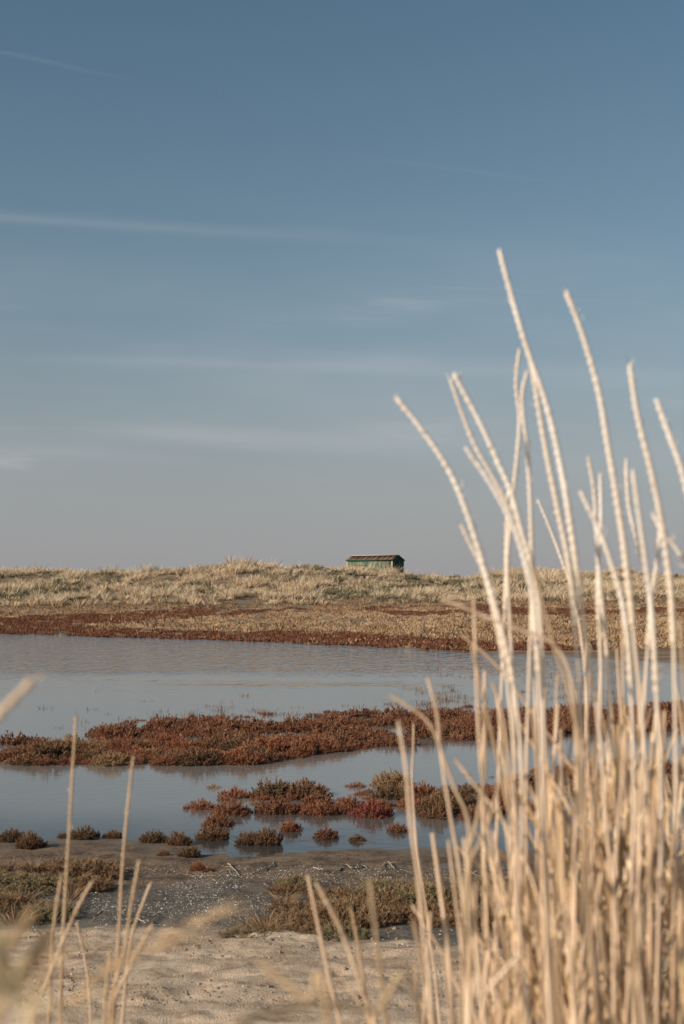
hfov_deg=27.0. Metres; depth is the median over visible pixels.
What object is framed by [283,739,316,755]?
glasswort bush
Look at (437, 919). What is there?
saltmarsh shrub
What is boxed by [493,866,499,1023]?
grass stalk
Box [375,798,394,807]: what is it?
glasswort bush
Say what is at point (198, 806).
glasswort bush
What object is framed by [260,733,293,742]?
glasswort bush
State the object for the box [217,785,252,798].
glasswort bush
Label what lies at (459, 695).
water sprigs
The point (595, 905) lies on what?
grass stalk
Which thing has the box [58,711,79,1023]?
grass stalk
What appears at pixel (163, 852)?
glasswort bush
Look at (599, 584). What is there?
grass stalk
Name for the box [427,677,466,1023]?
grass stalk
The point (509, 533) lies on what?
grass stalk
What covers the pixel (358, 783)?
glasswort bush
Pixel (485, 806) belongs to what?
grass stalk
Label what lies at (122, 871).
grass stalk
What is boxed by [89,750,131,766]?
glasswort bush
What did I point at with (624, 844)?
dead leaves
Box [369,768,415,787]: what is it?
glasswort bush
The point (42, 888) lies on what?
saltmarsh shrub
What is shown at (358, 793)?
glasswort bush
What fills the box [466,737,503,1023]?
grass stalk
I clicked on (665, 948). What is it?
grass stalk
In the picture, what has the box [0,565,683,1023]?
ground
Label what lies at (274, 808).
glasswort bush
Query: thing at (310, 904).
saltmarsh shrub
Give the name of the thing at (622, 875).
grass stalk
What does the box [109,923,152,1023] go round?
grass stalk
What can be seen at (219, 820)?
glasswort bush
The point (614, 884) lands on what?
grass stalk
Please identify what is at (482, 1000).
grass stalk
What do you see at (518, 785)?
glasswort bush
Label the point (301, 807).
glasswort bush
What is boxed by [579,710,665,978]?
grass stalk
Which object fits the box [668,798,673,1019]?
grass stalk
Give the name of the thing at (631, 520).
grass stalk
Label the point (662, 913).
grass stalk
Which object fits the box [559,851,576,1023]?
grass stalk
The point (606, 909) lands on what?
grass stalk
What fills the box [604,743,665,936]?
grass stalk
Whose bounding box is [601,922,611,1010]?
grass stalk
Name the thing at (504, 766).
grass stalk
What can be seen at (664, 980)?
grass stalk
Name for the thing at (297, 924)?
saltmarsh shrub
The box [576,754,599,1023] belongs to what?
grass stalk
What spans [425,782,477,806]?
glasswort bush
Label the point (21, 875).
saltmarsh shrub
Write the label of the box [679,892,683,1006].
grass stalk
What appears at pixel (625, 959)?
grass stalk
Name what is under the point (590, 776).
glasswort bush
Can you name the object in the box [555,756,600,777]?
glasswort bush
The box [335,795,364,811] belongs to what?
glasswort bush
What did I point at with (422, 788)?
glasswort bush
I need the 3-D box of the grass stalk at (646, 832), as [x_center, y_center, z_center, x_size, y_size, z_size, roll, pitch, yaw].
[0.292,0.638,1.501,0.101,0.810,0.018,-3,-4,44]
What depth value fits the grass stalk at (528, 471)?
1.39 m
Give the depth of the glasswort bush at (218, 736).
14.69 m
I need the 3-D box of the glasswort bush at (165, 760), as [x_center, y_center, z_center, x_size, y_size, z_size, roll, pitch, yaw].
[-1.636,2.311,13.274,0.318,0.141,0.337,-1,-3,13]
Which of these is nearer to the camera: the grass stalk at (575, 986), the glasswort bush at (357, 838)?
the grass stalk at (575, 986)
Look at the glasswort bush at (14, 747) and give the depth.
14.14 m
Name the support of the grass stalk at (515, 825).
on the ground at (296, 965)
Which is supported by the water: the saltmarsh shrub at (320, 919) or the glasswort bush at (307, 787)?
the glasswort bush at (307, 787)
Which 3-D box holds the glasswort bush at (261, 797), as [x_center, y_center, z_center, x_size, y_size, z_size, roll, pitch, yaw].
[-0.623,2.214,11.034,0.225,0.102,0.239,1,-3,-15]
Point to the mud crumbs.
(24, 1000)
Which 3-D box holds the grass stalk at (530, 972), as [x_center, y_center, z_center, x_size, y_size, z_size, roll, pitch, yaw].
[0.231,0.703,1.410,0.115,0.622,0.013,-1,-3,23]
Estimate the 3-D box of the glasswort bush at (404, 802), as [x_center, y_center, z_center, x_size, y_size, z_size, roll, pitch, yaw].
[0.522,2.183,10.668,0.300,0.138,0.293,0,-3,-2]
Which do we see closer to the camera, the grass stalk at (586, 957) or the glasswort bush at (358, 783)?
the grass stalk at (586, 957)
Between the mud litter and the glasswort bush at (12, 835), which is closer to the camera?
the mud litter
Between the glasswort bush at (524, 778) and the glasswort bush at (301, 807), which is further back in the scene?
the glasswort bush at (524, 778)
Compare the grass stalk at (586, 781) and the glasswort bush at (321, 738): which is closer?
the grass stalk at (586, 781)
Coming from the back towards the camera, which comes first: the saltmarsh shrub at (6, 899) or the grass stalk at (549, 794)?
the saltmarsh shrub at (6, 899)
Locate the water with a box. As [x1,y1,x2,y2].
[0,634,683,835]
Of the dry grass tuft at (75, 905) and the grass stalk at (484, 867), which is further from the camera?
the dry grass tuft at (75, 905)
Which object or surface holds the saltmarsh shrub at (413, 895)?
on the ground at (296, 965)
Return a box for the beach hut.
[346,555,404,574]
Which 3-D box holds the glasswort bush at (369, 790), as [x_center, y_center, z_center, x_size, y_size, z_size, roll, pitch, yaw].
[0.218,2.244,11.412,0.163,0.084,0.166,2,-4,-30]
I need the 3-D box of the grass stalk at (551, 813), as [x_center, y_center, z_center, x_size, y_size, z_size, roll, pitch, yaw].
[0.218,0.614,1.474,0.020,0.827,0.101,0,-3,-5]
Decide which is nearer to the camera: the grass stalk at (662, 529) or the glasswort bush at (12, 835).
the grass stalk at (662, 529)
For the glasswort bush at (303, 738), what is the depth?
14.39 m
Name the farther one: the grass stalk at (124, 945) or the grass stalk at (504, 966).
the grass stalk at (124, 945)
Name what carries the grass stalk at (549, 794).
on the ground at (296, 965)
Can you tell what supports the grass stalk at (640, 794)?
on the ground at (296, 965)
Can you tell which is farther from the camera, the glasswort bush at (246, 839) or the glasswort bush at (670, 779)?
the glasswort bush at (670, 779)
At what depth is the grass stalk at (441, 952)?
1.38 m
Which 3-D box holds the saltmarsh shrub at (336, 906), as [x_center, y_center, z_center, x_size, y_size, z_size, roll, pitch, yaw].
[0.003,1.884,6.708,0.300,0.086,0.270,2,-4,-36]
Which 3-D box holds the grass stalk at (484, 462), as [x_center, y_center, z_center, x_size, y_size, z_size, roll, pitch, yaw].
[0.143,0.443,1.337,0.087,1.156,0.013,0,-3,0]
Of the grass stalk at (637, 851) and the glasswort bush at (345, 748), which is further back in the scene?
the glasswort bush at (345, 748)
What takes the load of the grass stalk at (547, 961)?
on the ground at (296, 965)
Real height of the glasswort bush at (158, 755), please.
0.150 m
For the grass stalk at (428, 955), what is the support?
on the ground at (296, 965)
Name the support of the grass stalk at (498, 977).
on the ground at (296, 965)
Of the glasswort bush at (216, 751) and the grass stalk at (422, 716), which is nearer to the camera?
the grass stalk at (422, 716)
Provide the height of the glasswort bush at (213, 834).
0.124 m
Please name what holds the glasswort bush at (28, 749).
on the water
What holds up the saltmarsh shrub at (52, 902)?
on the ground at (296, 965)
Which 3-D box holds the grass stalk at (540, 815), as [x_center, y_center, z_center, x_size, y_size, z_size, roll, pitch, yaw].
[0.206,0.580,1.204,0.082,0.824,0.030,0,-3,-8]
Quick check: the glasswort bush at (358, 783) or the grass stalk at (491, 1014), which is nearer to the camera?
the grass stalk at (491, 1014)
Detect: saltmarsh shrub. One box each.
[0,867,24,888]
[0,871,36,880]
[0,871,48,889]
[0,881,56,896]
[0,890,35,917]
[0,893,44,906]
[1,897,74,916]
[9,901,82,924]
[22,873,77,890]
[28,855,105,876]
[57,855,129,878]
[63,872,116,891]
[215,923,270,938]
[258,908,313,926]
[261,915,315,932]
[262,900,316,916]
[266,881,308,895]
[272,872,320,888]
[286,924,325,934]
[298,899,332,911]
[301,896,378,926]
[304,884,367,900]
[306,912,365,927]
[310,921,372,941]
[311,894,348,902]
[318,904,370,924]
[331,894,397,917]
[339,888,410,904]
[340,904,402,927]
[346,885,394,899]
[356,876,406,891]
[357,896,409,911]
[378,903,417,921]
[386,879,460,906]
[390,880,456,903]
[398,895,479,918]
[407,909,456,928]
[445,904,515,932]
[448,884,512,903]
[449,874,507,892]
[478,899,533,921]
[480,877,539,890]
[491,881,524,893]
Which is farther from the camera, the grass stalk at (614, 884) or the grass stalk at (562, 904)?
the grass stalk at (562, 904)
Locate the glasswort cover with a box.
[0,700,683,746]
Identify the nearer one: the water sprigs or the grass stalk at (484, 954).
the grass stalk at (484, 954)
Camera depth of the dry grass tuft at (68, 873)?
7.78 m
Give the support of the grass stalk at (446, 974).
on the ground at (296, 965)
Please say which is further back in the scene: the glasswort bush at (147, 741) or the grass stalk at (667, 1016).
the glasswort bush at (147, 741)
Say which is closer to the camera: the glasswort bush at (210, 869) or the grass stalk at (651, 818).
the grass stalk at (651, 818)
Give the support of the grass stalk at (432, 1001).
on the ground at (296, 965)
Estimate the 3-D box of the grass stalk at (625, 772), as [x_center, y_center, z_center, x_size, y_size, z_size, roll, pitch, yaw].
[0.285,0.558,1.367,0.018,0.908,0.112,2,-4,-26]
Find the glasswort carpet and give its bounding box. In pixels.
[0,601,683,650]
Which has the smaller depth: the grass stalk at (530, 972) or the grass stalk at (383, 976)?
the grass stalk at (383, 976)
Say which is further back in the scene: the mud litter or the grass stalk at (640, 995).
the mud litter
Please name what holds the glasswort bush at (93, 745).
on the water
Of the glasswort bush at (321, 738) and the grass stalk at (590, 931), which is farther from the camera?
the glasswort bush at (321, 738)
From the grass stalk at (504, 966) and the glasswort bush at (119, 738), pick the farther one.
the glasswort bush at (119, 738)
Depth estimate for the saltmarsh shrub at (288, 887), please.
7.37 m
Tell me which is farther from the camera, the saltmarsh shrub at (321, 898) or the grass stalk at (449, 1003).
the saltmarsh shrub at (321, 898)
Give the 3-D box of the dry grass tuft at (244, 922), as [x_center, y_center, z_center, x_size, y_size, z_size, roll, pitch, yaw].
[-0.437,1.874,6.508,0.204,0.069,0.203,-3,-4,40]
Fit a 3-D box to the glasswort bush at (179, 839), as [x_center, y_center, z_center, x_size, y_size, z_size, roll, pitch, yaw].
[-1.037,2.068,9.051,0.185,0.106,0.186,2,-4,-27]
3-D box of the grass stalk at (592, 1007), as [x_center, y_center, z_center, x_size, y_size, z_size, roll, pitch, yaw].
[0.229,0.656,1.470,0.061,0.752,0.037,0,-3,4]
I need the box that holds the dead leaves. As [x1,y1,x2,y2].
[449,659,683,1023]
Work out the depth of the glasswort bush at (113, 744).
14.30 m
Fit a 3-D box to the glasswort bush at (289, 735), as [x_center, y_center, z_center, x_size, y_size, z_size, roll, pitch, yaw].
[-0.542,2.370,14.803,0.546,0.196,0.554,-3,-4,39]
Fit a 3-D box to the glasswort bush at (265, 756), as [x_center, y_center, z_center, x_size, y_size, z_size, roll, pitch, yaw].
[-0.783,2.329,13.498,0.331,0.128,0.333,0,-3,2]
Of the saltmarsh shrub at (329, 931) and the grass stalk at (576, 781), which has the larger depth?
the saltmarsh shrub at (329, 931)
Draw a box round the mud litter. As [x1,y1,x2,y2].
[8,856,549,1007]
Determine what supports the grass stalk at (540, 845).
on the ground at (296, 965)
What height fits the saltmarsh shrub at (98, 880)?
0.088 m
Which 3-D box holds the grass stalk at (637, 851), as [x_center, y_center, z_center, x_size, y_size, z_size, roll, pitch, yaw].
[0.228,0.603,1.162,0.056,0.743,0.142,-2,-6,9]
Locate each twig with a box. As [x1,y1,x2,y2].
[130,917,159,922]
[337,863,367,870]
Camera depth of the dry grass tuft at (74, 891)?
7.27 m
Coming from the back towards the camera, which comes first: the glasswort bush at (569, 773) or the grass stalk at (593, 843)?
the glasswort bush at (569, 773)
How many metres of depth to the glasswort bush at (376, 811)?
10.18 m
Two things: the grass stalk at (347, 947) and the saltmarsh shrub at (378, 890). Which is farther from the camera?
the saltmarsh shrub at (378, 890)
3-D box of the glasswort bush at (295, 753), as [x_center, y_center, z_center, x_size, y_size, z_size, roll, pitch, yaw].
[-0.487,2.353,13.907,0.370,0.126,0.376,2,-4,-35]
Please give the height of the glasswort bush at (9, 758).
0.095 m
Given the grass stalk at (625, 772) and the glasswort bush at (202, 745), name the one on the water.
the glasswort bush at (202, 745)
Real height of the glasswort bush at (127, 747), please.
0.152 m
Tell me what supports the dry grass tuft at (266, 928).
on the ground at (296, 965)
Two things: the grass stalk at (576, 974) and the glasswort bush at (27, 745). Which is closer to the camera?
the grass stalk at (576, 974)
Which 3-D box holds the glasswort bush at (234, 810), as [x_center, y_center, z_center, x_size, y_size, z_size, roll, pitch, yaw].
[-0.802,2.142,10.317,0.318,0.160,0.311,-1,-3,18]
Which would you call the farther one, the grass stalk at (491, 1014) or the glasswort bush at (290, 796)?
the glasswort bush at (290, 796)
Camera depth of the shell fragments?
7.36 m
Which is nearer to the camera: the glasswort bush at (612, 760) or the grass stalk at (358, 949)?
the grass stalk at (358, 949)
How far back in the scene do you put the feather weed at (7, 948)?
0.39 m
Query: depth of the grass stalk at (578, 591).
1.25 m
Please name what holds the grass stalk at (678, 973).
on the ground at (296, 965)
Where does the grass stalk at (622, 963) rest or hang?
on the ground at (296, 965)
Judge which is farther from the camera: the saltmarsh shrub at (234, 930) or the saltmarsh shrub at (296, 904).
the saltmarsh shrub at (296, 904)
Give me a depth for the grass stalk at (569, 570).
1.32 m
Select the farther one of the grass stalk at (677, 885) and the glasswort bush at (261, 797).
the glasswort bush at (261, 797)
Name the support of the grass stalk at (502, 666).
on the ground at (296, 965)
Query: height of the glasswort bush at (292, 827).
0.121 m
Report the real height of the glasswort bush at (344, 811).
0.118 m
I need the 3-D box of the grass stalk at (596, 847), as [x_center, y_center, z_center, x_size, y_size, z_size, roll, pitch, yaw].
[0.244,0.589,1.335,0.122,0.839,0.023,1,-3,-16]
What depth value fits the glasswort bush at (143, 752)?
13.74 m
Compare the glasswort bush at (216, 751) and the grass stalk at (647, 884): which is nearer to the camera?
the grass stalk at (647, 884)
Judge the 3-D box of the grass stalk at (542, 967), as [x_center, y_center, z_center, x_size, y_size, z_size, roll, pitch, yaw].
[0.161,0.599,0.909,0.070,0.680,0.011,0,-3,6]
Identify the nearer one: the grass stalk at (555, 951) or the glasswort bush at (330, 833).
the grass stalk at (555, 951)
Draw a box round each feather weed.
[0,909,40,1023]
[0,929,50,1023]
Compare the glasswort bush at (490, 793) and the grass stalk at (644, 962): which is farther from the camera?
the glasswort bush at (490, 793)
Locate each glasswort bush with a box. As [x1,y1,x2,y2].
[0,746,20,760]
[0,749,24,762]
[0,827,24,842]
[1,744,24,751]
[2,756,23,763]
[5,751,54,765]
[14,830,48,849]
[15,746,44,756]
[17,737,76,759]
[19,737,63,747]
[31,756,56,765]
[51,732,88,749]
[52,740,81,753]
[52,757,81,765]
[56,832,67,837]
[65,753,87,761]
[70,824,100,839]
[75,745,90,750]
[78,747,111,760]
[78,757,94,764]
[82,741,108,750]
[86,737,111,742]
[89,737,111,744]
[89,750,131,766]
[102,829,122,838]
[104,736,150,750]
[108,732,143,743]
[116,743,141,753]
[122,748,157,758]
[123,752,147,761]
[125,756,147,764]
[138,747,164,754]
[138,828,166,842]
[143,738,162,747]
[144,740,170,748]
[146,729,189,745]
[148,748,190,760]
[149,753,180,765]
[151,745,185,754]
[156,850,168,855]
[161,738,208,751]
[165,830,193,845]
[174,746,225,765]
[176,843,200,857]
[182,797,214,815]
[187,741,215,749]
[189,860,209,871]
[191,749,238,763]
[193,823,229,841]
[200,739,218,748]
[200,810,234,829]
[202,866,216,872]
[203,728,241,747]
[206,783,221,788]
[209,797,253,819]
[216,732,259,750]
[216,733,250,746]
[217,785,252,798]
[217,795,233,801]
[219,746,267,765]
[230,742,271,759]
[233,828,256,845]
[236,732,290,752]
[245,775,296,798]
[248,799,260,808]
[250,792,274,800]
[252,795,299,817]
[253,752,273,762]
[253,825,283,846]
[258,748,288,761]
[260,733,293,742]
[267,731,304,743]
[278,790,299,800]
[279,748,312,757]
[279,817,303,833]
[283,733,322,747]
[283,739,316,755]
[284,775,333,798]
[289,802,315,815]
[298,799,338,818]
[299,734,332,745]
[300,790,336,804]
[303,734,342,752]
[307,743,335,753]
[311,826,338,839]
[323,731,361,746]
[325,802,352,816]
[328,740,353,751]
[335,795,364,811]
[345,740,372,749]
[345,781,366,787]
[348,796,394,820]
[348,833,366,841]
[350,789,367,795]
[360,795,378,799]
[361,787,374,793]
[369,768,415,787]
[370,781,414,800]
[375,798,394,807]
[386,822,409,835]
[393,797,424,812]
[403,793,425,801]
[405,779,436,795]
[415,791,461,818]
[418,806,454,822]
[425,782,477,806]
[455,808,485,819]
[457,783,486,793]
[461,798,507,816]
[477,794,517,807]
[485,782,518,797]
[491,790,524,800]
[492,776,534,791]
[504,772,535,785]
[517,799,553,813]
[528,770,558,785]
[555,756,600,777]
[565,775,608,794]
[569,768,608,784]
[600,755,631,769]
[612,760,637,776]
[627,783,669,800]
[647,758,681,773]
[666,773,682,793]
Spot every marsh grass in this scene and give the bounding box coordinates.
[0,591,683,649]
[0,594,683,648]
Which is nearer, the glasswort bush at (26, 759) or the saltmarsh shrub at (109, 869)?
the saltmarsh shrub at (109, 869)
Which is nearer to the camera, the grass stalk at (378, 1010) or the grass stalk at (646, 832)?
the grass stalk at (378, 1010)
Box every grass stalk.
[0,675,42,719]
[0,928,57,1023]
[3,908,33,963]
[27,875,282,1023]
[34,879,93,1021]
[46,872,62,1023]
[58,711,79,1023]
[76,920,91,1023]
[100,944,110,1023]
[106,860,139,1023]
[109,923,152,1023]
[113,753,135,1023]
[120,881,151,1023]
[239,973,424,1023]
[258,959,330,1023]
[306,875,341,1023]
[315,881,377,1023]
[332,833,454,1023]
[348,902,371,1023]
[368,878,388,1023]
[377,927,389,1023]
[389,694,471,1019]
[393,393,523,1023]
[397,721,432,1023]
[402,671,488,1021]
[411,723,440,1023]
[411,904,477,1023]
[412,920,435,1023]
[414,965,418,992]
[417,932,437,1023]
[423,912,431,1023]
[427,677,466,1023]
[441,599,577,1023]
[442,952,455,1023]
[446,374,538,1016]
[447,840,465,998]
[447,983,452,1023]
[448,372,547,1016]
[452,839,482,1023]
[455,759,561,1023]
[458,522,522,1023]
[459,705,486,1023]
[460,633,606,899]
[463,838,487,1023]
[464,446,555,1023]
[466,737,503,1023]
[466,952,521,1023]
[469,641,541,1018]
[469,882,477,1023]
[472,598,518,1023]
[474,851,513,1023]
[478,938,486,1023]
[479,831,505,1023]
[481,828,496,1023]
[485,877,526,1023]
[490,951,498,1023]
[491,682,525,1023]
[492,489,509,1023]
[492,952,504,1023]
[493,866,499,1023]
[494,688,569,1022]
[495,690,539,1023]
[498,249,621,1023]
[500,869,510,1023]
[503,348,521,1010]
[503,933,511,1017]
[504,711,597,999]
[506,827,531,1023]
[512,845,518,1015]
[513,740,524,1001]
[515,725,627,1023]
[519,369,534,1001]
[521,910,541,1002]
[524,934,541,1023]
[525,349,584,1011]
[529,562,589,1023]
[532,707,623,1023]
[533,647,590,1023]
[536,910,547,1023]
[537,499,590,853]
[539,690,610,1018]
[539,704,559,941]
[540,687,565,1021]
[541,672,557,1020]
[541,881,553,1023]
[552,743,569,1002]
[554,826,558,1023]
[554,903,564,1023]
[559,760,612,1023]
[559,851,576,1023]
[560,729,577,1008]
[562,286,652,1023]
[564,787,571,952]
[569,947,580,1023]
[570,791,577,1023]
[575,955,576,1018]
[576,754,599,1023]
[576,789,640,1023]
[579,488,634,1023]
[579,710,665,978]
[580,873,602,1023]
[582,805,592,979]
[585,647,592,1011]
[587,456,612,1023]
[589,966,683,1023]
[591,997,593,1023]
[592,469,605,948]
[594,844,611,1023]
[595,683,643,962]
[595,742,653,1019]
[596,892,600,1023]
[598,633,607,1023]
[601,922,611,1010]
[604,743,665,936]
[606,931,653,1023]
[612,763,620,957]
[615,760,645,1023]
[616,648,625,803]
[618,619,648,1004]
[618,723,648,1023]
[619,912,625,1017]
[620,773,642,970]
[623,458,662,1023]
[626,356,677,1023]
[627,893,649,1023]
[628,915,638,1023]
[630,469,662,1023]
[630,632,645,809]
[631,856,634,1023]
[633,909,644,1023]
[636,799,658,1023]
[637,656,670,1008]
[639,505,661,791]
[640,849,645,1023]
[645,733,655,988]
[648,752,683,1021]
[651,512,683,566]
[653,910,671,1010]
[654,399,683,490]
[656,782,680,995]
[658,950,683,1019]
[659,710,671,909]
[663,800,678,1023]
[666,933,679,1023]
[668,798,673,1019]
[675,836,683,1023]
[677,875,678,896]
[679,621,683,696]
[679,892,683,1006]
[682,928,683,1023]
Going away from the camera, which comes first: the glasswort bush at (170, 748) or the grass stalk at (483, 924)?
the grass stalk at (483, 924)
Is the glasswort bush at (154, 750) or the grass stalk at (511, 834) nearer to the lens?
the grass stalk at (511, 834)
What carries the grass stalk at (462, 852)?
on the ground at (296, 965)
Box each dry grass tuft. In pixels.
[0,856,25,869]
[0,904,46,925]
[8,887,42,898]
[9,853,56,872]
[45,879,93,899]
[45,894,85,907]
[46,868,90,877]
[226,914,261,928]
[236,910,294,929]
[244,906,287,923]
[256,919,293,931]
[264,887,299,902]
[266,891,301,906]
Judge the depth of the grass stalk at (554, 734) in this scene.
1.51 m
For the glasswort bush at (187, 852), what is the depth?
8.58 m
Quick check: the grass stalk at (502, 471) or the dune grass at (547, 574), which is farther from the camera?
the dune grass at (547, 574)
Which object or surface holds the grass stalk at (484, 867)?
on the ground at (296, 965)
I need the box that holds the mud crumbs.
[6,866,665,1010]
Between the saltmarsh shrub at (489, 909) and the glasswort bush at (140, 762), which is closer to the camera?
the saltmarsh shrub at (489, 909)
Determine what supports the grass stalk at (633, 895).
on the ground at (296, 965)
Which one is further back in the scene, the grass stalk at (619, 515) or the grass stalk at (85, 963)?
the grass stalk at (85, 963)
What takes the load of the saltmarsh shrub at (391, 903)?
on the ground at (296, 965)
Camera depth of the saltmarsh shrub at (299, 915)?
6.62 m
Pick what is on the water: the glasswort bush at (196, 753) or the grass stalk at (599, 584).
the glasswort bush at (196, 753)
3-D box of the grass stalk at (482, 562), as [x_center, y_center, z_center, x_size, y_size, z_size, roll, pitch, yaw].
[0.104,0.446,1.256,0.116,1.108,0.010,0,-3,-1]
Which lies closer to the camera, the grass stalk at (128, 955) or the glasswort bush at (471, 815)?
the grass stalk at (128, 955)
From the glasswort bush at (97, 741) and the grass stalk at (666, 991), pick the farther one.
the glasswort bush at (97, 741)
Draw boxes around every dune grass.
[0,555,683,607]
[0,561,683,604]
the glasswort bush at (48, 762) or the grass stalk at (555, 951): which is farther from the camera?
the glasswort bush at (48, 762)
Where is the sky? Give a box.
[0,0,683,577]
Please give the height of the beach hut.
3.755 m
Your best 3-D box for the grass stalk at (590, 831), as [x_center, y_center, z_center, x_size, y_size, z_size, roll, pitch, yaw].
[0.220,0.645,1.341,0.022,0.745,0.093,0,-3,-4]
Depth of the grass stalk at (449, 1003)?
0.98 m
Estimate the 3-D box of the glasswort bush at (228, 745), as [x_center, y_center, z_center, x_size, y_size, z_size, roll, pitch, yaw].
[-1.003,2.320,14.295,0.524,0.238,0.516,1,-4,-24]
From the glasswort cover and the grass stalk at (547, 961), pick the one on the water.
the glasswort cover
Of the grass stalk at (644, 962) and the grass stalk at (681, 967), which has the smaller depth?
the grass stalk at (681, 967)
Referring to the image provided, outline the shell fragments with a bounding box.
[36,859,476,998]
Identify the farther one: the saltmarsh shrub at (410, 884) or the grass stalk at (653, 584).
the saltmarsh shrub at (410, 884)
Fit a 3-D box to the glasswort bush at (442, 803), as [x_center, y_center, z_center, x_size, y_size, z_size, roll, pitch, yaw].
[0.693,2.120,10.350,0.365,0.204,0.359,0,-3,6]
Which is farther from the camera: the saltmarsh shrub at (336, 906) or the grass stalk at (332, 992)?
the saltmarsh shrub at (336, 906)
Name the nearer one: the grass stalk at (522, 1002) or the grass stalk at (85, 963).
the grass stalk at (522, 1002)
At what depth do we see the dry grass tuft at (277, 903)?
7.03 m
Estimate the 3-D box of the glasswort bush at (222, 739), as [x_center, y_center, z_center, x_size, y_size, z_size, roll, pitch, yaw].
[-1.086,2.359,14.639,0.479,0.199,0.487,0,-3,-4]
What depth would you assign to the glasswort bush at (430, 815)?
10.12 m
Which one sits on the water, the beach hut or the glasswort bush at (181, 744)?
the glasswort bush at (181, 744)
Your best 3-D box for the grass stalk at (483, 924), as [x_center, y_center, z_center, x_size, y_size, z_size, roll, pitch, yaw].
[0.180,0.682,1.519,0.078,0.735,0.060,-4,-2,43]
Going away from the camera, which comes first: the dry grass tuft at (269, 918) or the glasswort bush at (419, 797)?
the dry grass tuft at (269, 918)
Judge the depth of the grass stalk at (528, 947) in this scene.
1.31 m
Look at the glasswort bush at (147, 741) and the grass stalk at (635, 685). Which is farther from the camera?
the glasswort bush at (147, 741)
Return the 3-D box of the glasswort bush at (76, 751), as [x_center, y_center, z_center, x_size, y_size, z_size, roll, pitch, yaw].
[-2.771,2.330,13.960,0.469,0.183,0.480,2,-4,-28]
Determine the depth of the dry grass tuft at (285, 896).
7.21 m
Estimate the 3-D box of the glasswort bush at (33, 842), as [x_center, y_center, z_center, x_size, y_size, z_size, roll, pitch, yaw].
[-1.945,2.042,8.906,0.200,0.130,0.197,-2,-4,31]
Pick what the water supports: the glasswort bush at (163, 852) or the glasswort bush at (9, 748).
the glasswort bush at (9, 748)
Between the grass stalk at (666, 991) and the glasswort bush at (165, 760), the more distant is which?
the glasswort bush at (165, 760)
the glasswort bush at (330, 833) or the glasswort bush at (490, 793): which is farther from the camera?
the glasswort bush at (490, 793)
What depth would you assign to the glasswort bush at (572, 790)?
11.35 m
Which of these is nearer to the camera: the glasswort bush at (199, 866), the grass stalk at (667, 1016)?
the grass stalk at (667, 1016)
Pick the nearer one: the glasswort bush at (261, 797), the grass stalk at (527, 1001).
the grass stalk at (527, 1001)
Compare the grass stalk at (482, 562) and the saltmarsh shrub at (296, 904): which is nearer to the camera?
the grass stalk at (482, 562)
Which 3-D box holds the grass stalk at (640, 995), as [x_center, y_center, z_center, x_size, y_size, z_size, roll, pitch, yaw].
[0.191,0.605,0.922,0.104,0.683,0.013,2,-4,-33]
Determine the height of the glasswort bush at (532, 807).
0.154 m
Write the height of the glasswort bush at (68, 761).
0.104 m
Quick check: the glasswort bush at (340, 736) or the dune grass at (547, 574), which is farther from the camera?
the dune grass at (547, 574)
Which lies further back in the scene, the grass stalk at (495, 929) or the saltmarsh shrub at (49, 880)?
the saltmarsh shrub at (49, 880)
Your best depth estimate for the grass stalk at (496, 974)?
1.35 m
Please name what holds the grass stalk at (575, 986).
on the ground at (296, 965)
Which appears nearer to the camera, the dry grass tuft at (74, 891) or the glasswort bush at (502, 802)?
the dry grass tuft at (74, 891)
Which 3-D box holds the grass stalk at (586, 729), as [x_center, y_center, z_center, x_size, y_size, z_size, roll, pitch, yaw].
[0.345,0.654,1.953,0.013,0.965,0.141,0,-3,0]
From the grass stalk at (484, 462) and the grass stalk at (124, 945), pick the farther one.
the grass stalk at (124, 945)
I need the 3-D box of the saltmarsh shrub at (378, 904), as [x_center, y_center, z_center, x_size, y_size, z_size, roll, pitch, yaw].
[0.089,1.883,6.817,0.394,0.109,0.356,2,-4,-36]
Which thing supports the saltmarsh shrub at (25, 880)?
on the ground at (296, 965)
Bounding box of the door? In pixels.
[396,561,399,573]
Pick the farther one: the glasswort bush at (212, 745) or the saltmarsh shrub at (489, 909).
the glasswort bush at (212, 745)
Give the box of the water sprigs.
[35,653,683,730]
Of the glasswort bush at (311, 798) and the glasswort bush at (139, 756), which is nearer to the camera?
the glasswort bush at (311, 798)
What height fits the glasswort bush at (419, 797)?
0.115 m
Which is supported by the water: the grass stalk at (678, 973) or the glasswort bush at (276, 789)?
the glasswort bush at (276, 789)
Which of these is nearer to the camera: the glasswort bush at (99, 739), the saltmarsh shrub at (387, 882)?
the saltmarsh shrub at (387, 882)
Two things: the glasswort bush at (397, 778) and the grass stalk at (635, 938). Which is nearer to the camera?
the grass stalk at (635, 938)
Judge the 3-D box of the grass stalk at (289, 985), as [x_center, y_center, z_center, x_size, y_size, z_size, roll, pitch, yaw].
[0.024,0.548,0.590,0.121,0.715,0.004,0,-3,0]
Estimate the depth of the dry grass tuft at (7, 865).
8.06 m
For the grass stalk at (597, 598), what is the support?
on the ground at (296, 965)
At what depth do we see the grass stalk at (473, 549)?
1.33 m
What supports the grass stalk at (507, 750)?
on the ground at (296, 965)
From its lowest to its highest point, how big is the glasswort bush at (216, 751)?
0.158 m
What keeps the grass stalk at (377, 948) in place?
on the ground at (296, 965)
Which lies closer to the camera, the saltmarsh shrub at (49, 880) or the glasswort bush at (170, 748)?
the saltmarsh shrub at (49, 880)
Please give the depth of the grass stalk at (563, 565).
1.99 m
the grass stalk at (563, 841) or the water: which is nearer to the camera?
the grass stalk at (563, 841)

